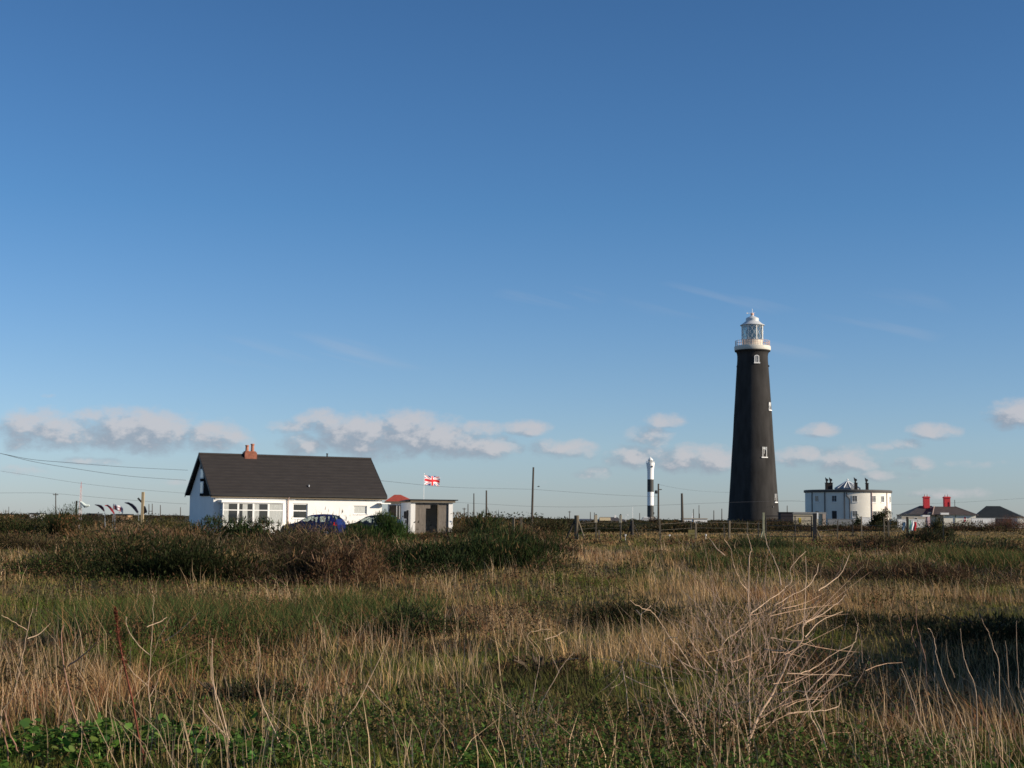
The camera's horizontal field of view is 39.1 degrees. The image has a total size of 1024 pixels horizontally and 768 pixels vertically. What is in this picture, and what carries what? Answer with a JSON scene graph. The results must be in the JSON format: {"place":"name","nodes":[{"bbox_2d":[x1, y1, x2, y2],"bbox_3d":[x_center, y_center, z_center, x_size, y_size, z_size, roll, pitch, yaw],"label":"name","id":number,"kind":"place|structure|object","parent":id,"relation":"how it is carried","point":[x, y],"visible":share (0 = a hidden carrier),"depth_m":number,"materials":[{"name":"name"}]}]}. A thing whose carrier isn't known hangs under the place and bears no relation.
{"place":"outdoors","nodes":[
{"label":"outdoors","id":0,"kind":"place"},
{"bbox_2d":[0,515,1023,767],"bbox_3d":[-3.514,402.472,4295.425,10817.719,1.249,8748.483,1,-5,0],"label":"ground","id":1,"kind":"structure","parent":0,"point":[880,637],"depth_m":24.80,"materials":[{"name":"brown plant"}]},
{"bbox_2d":[0,710,24,767],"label":"dead stalk","id":2,"kind":"object","parent":1,"relation":"on","point":[12,740],"visible":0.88,"depth_m":9.65,"materials":[{"name":"beige plant"}]},
{"bbox_2d":[0,608,48,726],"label":"dead stalk","id":3,"kind":"object","parent":1,"relation":"on","point":[21,660],"visible":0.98,"depth_m":10.84,"materials":[{"name":"beige plant"}]},
{"bbox_2d":[0,630,59,659],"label":"dark bramble","id":4,"kind":"object","parent":1,"relation":"on","point":[44,638],"visible":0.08,"depth_m":16.95,"materials":[{"name":"green plant"}]},
{"bbox_2d":[0,507,75,537],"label":"gorse bush","id":5,"kind":"object","parent":1,"relation":"on","point":[8,524],"visible":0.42,"depth_m":70.98,"materials":[{"name":"green plant"}]},
{"bbox_2d":[0,523,108,552],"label":"scrub bush","id":6,"kind":"object","parent":1,"relation":"on","point":[24,540],"visible":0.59,"depth_m":51.21,"materials":[{"name":"green plant"}]},
{"bbox_2d":[0,540,113,577],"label":"gorse bush","id":7,"kind":"object","parent":1,"relation":"on","point":[69,557],"visible":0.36,"depth_m":38.25,"materials":[{"name":"green plant"}]},
{"bbox_2d":[42,501,95,539],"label":"hawthorn bush","id":8,"kind":"object","parent":1,"relation":"on","point":[60,525],"visible":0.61,"depth_m":69.30,"materials":[{"name":"green plant"}]},
{"bbox_2d":[61,624,99,760],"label":"dead stalk","id":9,"kind":"object","parent":1,"relation":"on","point":[83,733],"visible":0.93,"depth_m":10.10,"materials":[{"name":"beige plant"}]},
{"bbox_2d":[113,606,144,761],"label":"dock stalk","id":10,"kind":"object","parent":1,"relation":"on","point":[116,618],"visible":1,"depth_m":9.89,"materials":[{"name":"brown plant"}]},
{"bbox_2d":[54,520,223,546],"bbox_3d":[-15.487,6.174,59.269,11.590,1.233,5.204,1,-5,0],"label":"bramble heap","id":11,"kind":"object","parent":1,"relation":"on","point":[159,528],"visible":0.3,"depth_m":59.64,"materials":[{"name":"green plant"}]},
{"bbox_2d":[137,492,146,523],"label":"carved post","id":12,"kind":"object","parent":1,"relation":"on","point":[143,510],"visible":0.66,"depth_m":109.51,"materials":[{"name":"beige wood"}]},
{"bbox_2d":[120,516,185,530],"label":"scrub bush","id":13,"kind":"object","parent":1,"relation":"on","point":[168,522],"visible":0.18,"depth_m":89.24,"materials":[{"name":"green plant"}]},
{"bbox_2d":[126,603,199,718],"bbox_3d":[-2.791,2.247,11.367,0.535,1.102,0.384,-5,-7,43],"label":"dead stalk","id":14,"kind":"object","parent":1,"relation":"on","point":[151,656],"visible":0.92,"depth_m":11.45,"materials":[{"name":"brown plant"}]},
{"bbox_2d":[69,522,286,582],"bbox_3d":[-8.474,4.089,35.222,4.900,1.526,5.171,5,-7,-38],"label":"gorse bush","id":15,"kind":"object","parent":1,"relation":"on","point":[160,558],"visible":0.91,"depth_m":34.51,"materials":[{"name":"green plant"}]},
{"bbox_2d":[132,515,226,539],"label":"gorse bush","id":16,"kind":"object","parent":1,"relation":"on","point":[192,525],"visible":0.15,"depth_m":67.50,"materials":[{"name":"green plant"}]},
{"bbox_2d":[199,639,233,754],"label":"dead stalk","id":17,"kind":"object","parent":1,"relation":"on","point":[218,701],"visible":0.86,"depth_m":10.24,"materials":[{"name":"beige plant"}]},
{"bbox_2d":[155,525,280,555],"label":"scrub bush","id":18,"kind":"object","parent":1,"relation":"on","point":[233,542],"visible":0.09,"depth_m":49.05,"materials":[{"name":"green plant"}]},
{"bbox_2d":[132,671,312,710],"bbox_3d":[-2.791,3.022,13.886,1.876,0.474,1.730,1,-5,0],"label":"dark bramble","id":19,"kind":"object","parent":1,"relation":"on","point":[241,692],"visible":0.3,"depth_m":13.88,"materials":[{"name":"green plant"}]},
{"bbox_2d":[197,511,291,543],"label":"gorse bush","id":20,"kind":"object","parent":1,"relation":"on","point":[240,527],"visible":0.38,"depth_m":63.29,"materials":[{"name":"green plant"}]},
{"bbox_2d":[210,637,286,754],"bbox_3d":[-1.843,2.297,10.329,0.653,0.970,0.237,-1,-5,11],"label":"dead stalk","id":21,"kind":"object","parent":1,"relation":"on","point":[260,699],"visible":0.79,"depth_m":10.39,"materials":[{"name":"beige plant"}]},
{"bbox_2d":[185,444,390,532],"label":"white cottage","id":22,"kind":"structure","parent":1,"relation":"on","point":[252,483],"depth_m":98.41,"materials":[{"name":"tile"}]},
{"bbox_2d":[1,453,175,469],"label":"power cable","id":23,"kind":"object","parent":22,"relation":"attached to","point":[89,464],"visible":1,"depth_m":78.96,"materials":[{"name":"grey plastic"}]},
{"bbox_2d":[218,500,285,532],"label":"bay window","id":24,"kind":"structure","parent":22,"relation":"in","point":[254,508],"depth_m":95.45,"materials":[{"name":"white paint"}]},
{"bbox_2d":[291,503,308,519],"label":"window","id":25,"kind":"structure","parent":22,"relation":"in","point":[299,510],"depth_m":97.97,"materials":[{"name":"white paint"}]},
{"bbox_2d":[353,506,367,515],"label":"window","id":26,"kind":"structure","parent":22,"relation":"in","point":[358,510],"depth_m":100.12,"materials":[{"name":"white paint"}]},
{"bbox_2d":[229,520,366,554],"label":"dead gorse","id":27,"kind":"object","parent":1,"relation":"on","point":[294,537],"visible":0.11,"depth_m":51.45,"materials":[{"name":"brown plant"}]},
{"bbox_2d":[216,507,390,586],"bbox_3d":[-4.979,4.126,36.069,5.880,2.147,5.532,3,-6,-28],"label":"dead gorse","id":28,"kind":"object","parent":1,"relation":"on","point":[296,558],"visible":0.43,"depth_m":35.60,"materials":[{"name":"brown plant"}]},
{"bbox_2d":[281,514,345,535],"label":"parked car","id":29,"kind":"object","parent":1,"relation":"on","point":[338,521],"visible":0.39,"depth_m":87.79,"materials":[{"name":"blue paint"}]},
{"bbox_2d":[294,531,395,587],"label":"dead gorse","id":30,"kind":"object","parent":1,"relation":"on","point":[351,559],"visible":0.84,"depth_m":34.89,"materials":[{"name":"brown plant"}]},
{"bbox_2d":[338,635,390,739],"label":"dead stalk","id":31,"kind":"object","parent":1,"relation":"on","point":[371,690],"visible":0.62,"depth_m":11.06,"materials":[{"name":"brown plant"}]},
{"bbox_2d":[319,526,412,556],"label":"gorse bush","id":32,"kind":"object","parent":1,"relation":"on","point":[386,542],"visible":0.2,"depth_m":50.72,"materials":[{"name":"green plant"}]},
{"bbox_2d":[324,510,418,544],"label":"broom bush","id":33,"kind":"object","parent":1,"relation":"on","point":[394,528],"visible":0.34,"depth_m":62.17,"materials":[{"name":"green plant"}]},
{"bbox_2d":[346,515,403,530],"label":"parked car","id":34,"kind":"object","parent":1,"relation":"on","point":[365,522],"visible":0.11,"depth_m":91.09,"materials":[{"name":"white paint"}]},
{"bbox_2d":[385,495,409,518],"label":"red roofed annexe","id":35,"kind":"structure","parent":1,"relation":"on","point":[394,507],"depth_m":110.71,"materials":[{"name":"tile"}]},
{"bbox_2d":[389,505,395,515],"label":"door","id":36,"kind":"structure","parent":35,"relation":"in","point":[392,508],"depth_m":110.66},
{"bbox_2d":[399,499,457,533],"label":"open garage","id":37,"kind":"structure","parent":1,"relation":"on","point":[427,513],"depth_m":104.68,"materials":[{"name":"white paint"}]},
{"bbox_2d":[382,600,494,641],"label":"dark bramble","id":38,"kind":"object","parent":1,"relation":"on","point":[411,612],"visible":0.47,"depth_m":22.98,"materials":[{"name":"green plant"}]},
{"bbox_2d":[407,524,472,540],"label":"scrub bush","id":39,"kind":"object","parent":1,"relation":"on","point":[452,531],"visible":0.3,"depth_m":75.20,"materials":[{"name":"green plant"}]},
{"bbox_2d":[373,533,535,576],"bbox_3d":[-2.389,4.698,39.945,4.817,1.242,5.115,-4,-7,38],"label":"gorse bush","id":40,"kind":"object","parent":1,"relation":"on","point":[418,553],"visible":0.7,"depth_m":38.88,"materials":[{"name":"green plant"}]},
{"bbox_2d":[453,511,528,531],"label":"scrub bush","id":41,"kind":"object","parent":1,"relation":"on","point":[459,523],"visible":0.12,"depth_m":111.77,"materials":[{"name":"green plant"}]},
{"bbox_2d":[442,507,578,571],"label":"rush bank","id":42,"kind":"structure","parent":1,"relation":"on","point":[513,539],"depth_m":40.25,"materials":[{"name":"green plant"}]},
{"bbox_2d":[0,532,1023,767],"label":"grass stalks","id":43,"kind":"object","parent":1,"relation":"on","point":[953,723],"depth_m":12.69,"materials":[{"name":"beige plant"}]},
{"bbox_2d":[0,527,1023,767],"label":"bramble","id":44,"kind":"object","parent":1,"relation":"on","point":[680,735],"visible":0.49,"depth_m":13.77,"materials":[{"name":"plant"}]},
{"bbox_2d":[0,511,1023,535],"bbox_3d":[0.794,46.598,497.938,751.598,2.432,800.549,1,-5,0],"label":"distant scrub","id":45,"kind":"object","parent":1,"relation":"on","point":[114,519],"visible":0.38,"depth_m":168.16,"materials":[{"name":"green plant"}]},
{"bbox_2d":[0,707,1023,767],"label":"leafy weeds","id":46,"kind":"object","parent":1,"relation":"on","point":[56,734],"visible":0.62,"depth_m":10.03,"materials":[{"name":"green plant"}]},
{"bbox_2d":[531,467,533,526],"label":"utility pole","id":47,"kind":"object","parent":1,"relation":"on","point":[532,499],"visible":0.74,"depth_m":169.44,"materials":[{"name":"wood"}]},
{"bbox_2d":[477,649,595,677],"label":"dark bramble","id":48,"kind":"object","parent":1,"relation":"on","point":[535,659],"visible":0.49,"depth_m":15.27,"materials":[{"name":"green plant"}]},
{"bbox_2d":[510,525,563,541],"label":"scrub bush","id":49,"kind":"object","parent":1,"relation":"on","point":[539,534],"visible":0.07,"depth_m":65.30,"materials":[{"name":"green plant"}]},
{"bbox_2d":[506,518,572,535],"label":"scrub bush","id":50,"kind":"object","parent":1,"relation":"on","point":[558,528],"visible":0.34,"depth_m":98.80,"materials":[{"name":"green plant"}]},
{"bbox_2d":[527,623,578,736],"bbox_3d":[0.313,2.342,11.195,0.396,0.998,0.300,1,-5,0],"label":"dead stalk","id":51,"kind":"object","parent":1,"relation":"on","point":[554,662],"visible":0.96,"depth_m":11.23,"materials":[{"name":"brown plant"}]},
{"bbox_2d":[532,538,593,552],"bbox_3d":[1.058,6.389,57.338,4.548,0.757,4.307,4,-7,-35],"label":"bramble heap","id":52,"kind":"object","parent":1,"relation":"on","point":[569,547],"visible":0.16,"depth_m":57.01,"materials":[{"name":"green plant"}]},
{"bbox_2d":[565,515,584,539],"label":"strainer post","id":53,"kind":"object","parent":1,"relation":"on","point":[576,523],"visible":0.8,"depth_m":79.52,"materials":[{"name":"grey wood"}]},
{"bbox_2d":[562,524,641,532],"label":"scrub bush","id":54,"kind":"object","parent":1,"relation":"on","point":[601,527],"visible":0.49,"depth_m":130.41,"materials":[{"name":"green plant"}]},
{"bbox_2d":[597,515,627,521],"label":"cream bungalow","id":55,"kind":"object","parent":1,"relation":"on","point":[614,518],"visible":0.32,"depth_m":598.14,"materials":[{"name":"beige paint"}]},
{"bbox_2d":[599,653,655,736],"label":"dead stalk","id":56,"kind":"object","parent":1,"relation":"on","point":[622,680],"visible":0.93,"depth_m":11.03,"materials":[{"name":"beige plant"}]},
{"bbox_2d":[557,594,700,624],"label":"dark bramble","id":57,"kind":"object","parent":1,"relation":"on","point":[614,610],"visible":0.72,"depth_m":25.55,"materials":[{"name":"green plant"}]},
{"bbox_2d":[627,520,639,536],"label":"strainer post","id":58,"kind":"object","parent":1,"relation":"on","point":[631,527],"visible":0.78,"depth_m":103.42,"materials":[{"name":"grey wood"}]},
{"bbox_2d":[646,457,654,517],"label":"banded lighthouse","id":59,"kind":"object","parent":1,"relation":"on","point":[650,482],"visible":0.94,"depth_m":896.50,"materials":[{"name":"white paint"}]},
{"bbox_2d":[655,484,661,519],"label":"utility pole","id":60,"kind":"object","parent":1,"relation":"on","point":[658,502],"visible":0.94,"depth_m":209.24,"materials":[{"name":"grey wood"}]},
{"bbox_2d":[681,493,683,522],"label":"utility pole","id":61,"kind":"object","parent":1,"relation":"on","point":[682,515],"visible":0.67,"depth_m":189.19,"materials":[{"name":"wood"}]},
{"bbox_2d":[684,518,707,523],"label":"white flat bungalow","id":62,"kind":"object","parent":1,"relation":"on","point":[701,520],"visible":0.45,"depth_m":477.91,"materials":[{"name":"beige paint"}]},
{"bbox_2d":[638,519,759,532],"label":"scrub bush","id":63,"kind":"object","parent":1,"relation":"on","point":[708,527],"visible":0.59,"depth_m":140.96,"materials":[{"name":"green plant"}]},
{"bbox_2d":[702,518,794,529],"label":"scrub bush","id":64,"kind":"object","parent":1,"relation":"on","point":[753,525],"visible":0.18,"depth_m":204.00,"materials":[{"name":"green plant"}]},
{"bbox_2d":[676,531,821,555],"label":"rush clump","id":65,"kind":"object","parent":1,"relation":"on","point":[760,542],"visible":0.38,"depth_m":53.62,"materials":[{"name":"green plant"}]},
{"bbox_2d":[603,533,901,757],"bbox_3d":[1.826,1.967,10.628,2.237,1.730,1.767,1,-5,0],"label":"dead shrub","id":66,"kind":"object","parent":1,"relation":"on","point":[760,664],"visible":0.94,"depth_m":10.57,"materials":[{"name":"beige plant"}]},
{"bbox_2d":[727,313,778,522],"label":"black lighthouse","id":67,"kind":"object","parent":1,"relation":"on","point":[753,480],"visible":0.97,"depth_m":313.98,"materials":[{"name":"brick"}]},
{"bbox_2d":[760,513,764,537],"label":"gate post","id":68,"kind":"object","parent":1,"relation":"on","point":[763,521],"visible":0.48,"depth_m":87.56,"materials":[{"name":"grey wood"}]},
{"bbox_2d":[765,516,811,536],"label":"field gate","id":69,"kind":"structure","parent":68,"relation":"attached to","point":[795,525],"depth_m":87.58,"materials":[{"name":"black paint"}]},
{"bbox_2d":[777,512,793,523],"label":"dark shed","id":70,"kind":"structure","parent":1,"relation":"on","point":[784,515],"depth_m":298.79,"materials":[{"name":"black paint"}]},
{"bbox_2d":[757,519,831,530],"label":"scrub bush","id":71,"kind":"object","parent":1,"relation":"on","point":[785,523],"visible":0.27,"depth_m":178.35,"materials":[{"name":"green plant"}]},
{"bbox_2d":[793,512,825,526],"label":"flat roofed store","id":72,"kind":"structure","parent":1,"relation":"on","point":[821,516],"depth_m":303.69,"materials":[{"name":"beige paint"}]},
{"bbox_2d":[813,513,821,540],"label":"gate post","id":73,"kind":"object","parent":1,"relation":"on","point":[815,518],"visible":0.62,"depth_m":87.49,"materials":[{"name":"black paint"}]},
{"bbox_2d":[806,695,829,757],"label":"dead stalk","id":74,"kind":"object","parent":1,"relation":"on","point":[817,728],"visible":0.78,"depth_m":10.11,"materials":[{"name":"beige plant"}]},
{"bbox_2d":[786,523,894,531],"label":"scrub bush","id":75,"kind":"object","parent":1,"relation":"on","point":[846,528],"visible":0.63,"depth_m":163.41,"materials":[{"name":"green plant"}]},
{"bbox_2d":[827,519,853,525],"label":"garden wall","id":76,"kind":"structure","parent":1,"relation":"on","point":[840,521],"depth_m":333.55,"materials":[{"name":"white paint"}]},
{"bbox_2d":[795,555,890,581],"bbox_3d":[9.068,4.860,37.689,4.364,0.825,3.010,1,-5,0],"label":"heather patch","id":77,"kind":"object","parent":1,"relation":"on","point":[831,571],"visible":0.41,"depth_m":37.43,"materials":[{"name":"brown plant"}]},
{"bbox_2d":[804,477,891,523],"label":"round house","id":78,"kind":"structure","parent":1,"relation":"on","point":[847,500],"depth_m":342.18,"materials":[{"name":"grey paint"}]},
{"bbox_2d":[794,606,944,632],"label":"dark bramble","id":79,"kind":"object","parent":1,"relation":"on","point":[878,619],"visible":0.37,"depth_m":23.55,"materials":[{"name":"green plant"}]},
{"bbox_2d":[823,530,917,553],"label":"bramble bush","id":80,"kind":"object","parent":1,"relation":"on","point":[883,539],"visible":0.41,"depth_m":61.27,"materials":[{"name":"green plant"}]},
{"bbox_2d":[865,508,900,527],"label":"garden bush","id":81,"kind":"object","parent":1,"relation":"on","point":[878,516],"visible":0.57,"depth_m":278.41,"materials":[{"name":"green plant"}]},
{"bbox_2d":[855,713,911,767],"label":"dead stalk","id":82,"kind":"object","parent":1,"relation":"on","point":[875,734],"visible":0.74,"depth_m":9.88,"materials":[{"name":"plant"}]},
{"bbox_2d":[897,519,924,527],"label":"garden wall","id":83,"kind":"structure","parent":1,"relation":"on","point":[915,520],"depth_m":320.61,"materials":[{"name":"white paint"}]},
{"bbox_2d":[897,515,925,524],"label":"flat roofed annexe","id":84,"kind":"structure","parent":1,"relation":"on","point":[903,517],"depth_m":330.68,"materials":[{"name":"white paint"}]},
{"bbox_2d":[898,604,926,713],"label":"dead stalk","id":85,"kind":"object","parent":1,"relation":"on","point":[922,648],"visible":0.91,"depth_m":13.89,"materials":[{"name":"beige plant"}]},
{"bbox_2d":[897,527,949,543],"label":"scrub bush","id":86,"kind":"object","parent":1,"relation":"on","point":[927,534],"visible":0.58,"depth_m":83.11,"materials":[{"name":"green plant"}]},
{"bbox_2d":[901,669,945,767],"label":"dead stalk","id":87,"kind":"object","parent":1,"relation":"on","point":[917,714],"visible":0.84,"depth_m":10.14,"materials":[{"name":"beige plant"}]},
{"bbox_2d":[853,554,1013,587],"bbox_3d":[10.684,4.748,36.736,3.645,0.984,4.316,4,-7,-37],"label":"heather patch","id":88,"kind":"object","parent":1,"relation":"on","point":[912,570],"visible":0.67,"depth_m":36.51,"materials":[{"name":"brown plant"}]},
{"bbox_2d":[900,494,977,526],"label":"red chimney bungalow","id":89,"kind":"object","parent":1,"relation":"on","point":[955,514],"visible":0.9,"depth_m":343.94,"materials":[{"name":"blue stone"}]},
{"bbox_2d":[920,515,958,539],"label":"garden bush","id":90,"kind":"object","parent":1,"relation":"on","point":[939,527],"visible":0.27,"depth_m":98.90,"materials":[{"name":"green plant"}]},
{"bbox_2d":[928,628,971,751],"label":"dead stalk","id":91,"kind":"object","parent":1,"relation":"on","point":[948,690],"visible":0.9,"depth_m":10.64,"materials":[{"name":"beige plant"}]},
{"bbox_2d":[879,610,1023,646],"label":"dark bramble","id":92,"kind":"object","parent":1,"relation":"on","point":[972,627],"visible":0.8,"depth_m":21.24,"materials":[{"name":"green plant"}]},
{"bbox_2d":[946,629,977,738],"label":"dead stalk","id":93,"kind":"object","parent":1,"relation":"on","point":[973,682],"visible":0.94,"depth_m":11.38,"materials":[{"name":"beige plant"}]},
{"bbox_2d":[923,535,1023,552],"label":"bramble bush","id":94,"kind":"object","parent":1,"relation":"on","point":[997,544],"visible":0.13,"depth_m":55.15,"materials":[{"name":"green plant"}]},
{"bbox_2d":[971,518,994,524],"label":"garden wall","id":95,"kind":"structure","parent":1,"relation":"on","point":[984,520],"depth_m":333.59,"materials":[{"name":"white paint"}]},
{"bbox_2d":[944,520,1022,531],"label":"scrub bush","id":96,"kind":"object","parent":1,"relation":"on","point":[965,527],"visible":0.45,"depth_m":188.63,"materials":[{"name":"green plant"}]},
{"bbox_2d":[961,560,1023,587],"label":"heather patch","id":97,"kind":"object","parent":1,"relation":"on","point":[1014,580],"visible":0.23,"depth_m":36.81,"materials":[{"name":"brown plant"}]},
{"bbox_2d":[976,506,1023,523],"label":"dark roofed bungalow","id":98,"kind":"object","parent":1,"relation":"on","point":[997,512],"visible":0.33,"depth_m":347.17,"materials":[{"name":"grey tile"}]},
{"bbox_2d":[981,618,1018,733],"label":"dead stalk","id":99,"kind":"object","parent":1,"relation":"on","point":[999,670],"visible":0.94,"depth_m":12.00,"materials":[{"name":"beige plant"}]},
{"bbox_2d":[979,697,1023,767],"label":"dead stalk","id":100,"kind":"object","parent":1,"relation":"on","point":[991,738],"visible":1,"depth_m":9.72,"materials":[{"name":"beige plant"}]},
{"bbox_2d":[985,514,1023,529],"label":"bare shrub","id":101,"kind":"object","parent":1,"relation":"on","point":[1010,522],"visible":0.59,"depth_m":258.45,"materials":[{"name":"brown plant"}]},
{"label":"flagpole","id":102,"kind":"object","parent":1,"relation":"on","visible":0},
{"bbox_2d":[425,475,439,485],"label":"union flag","id":103,"kind":"object","parent":102,"relation":"attached to","point":[432,480],"visible":1,"depth_m":106.09,"materials":[{"name":"white fabric"}]},
{"bbox_2d":[0,0,1023,520],"label":"sky","id":104,"kind":"structure","parent":0,"point":[475,246],"materials":[{"name":"blue"}]},
{"bbox_2d":[10,543,1023,659],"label":"rush grass","id":105,"kind":"structure","parent":0,"point":[346,604],"depth_m":22.92,"materials":[{"name":"green plant"}]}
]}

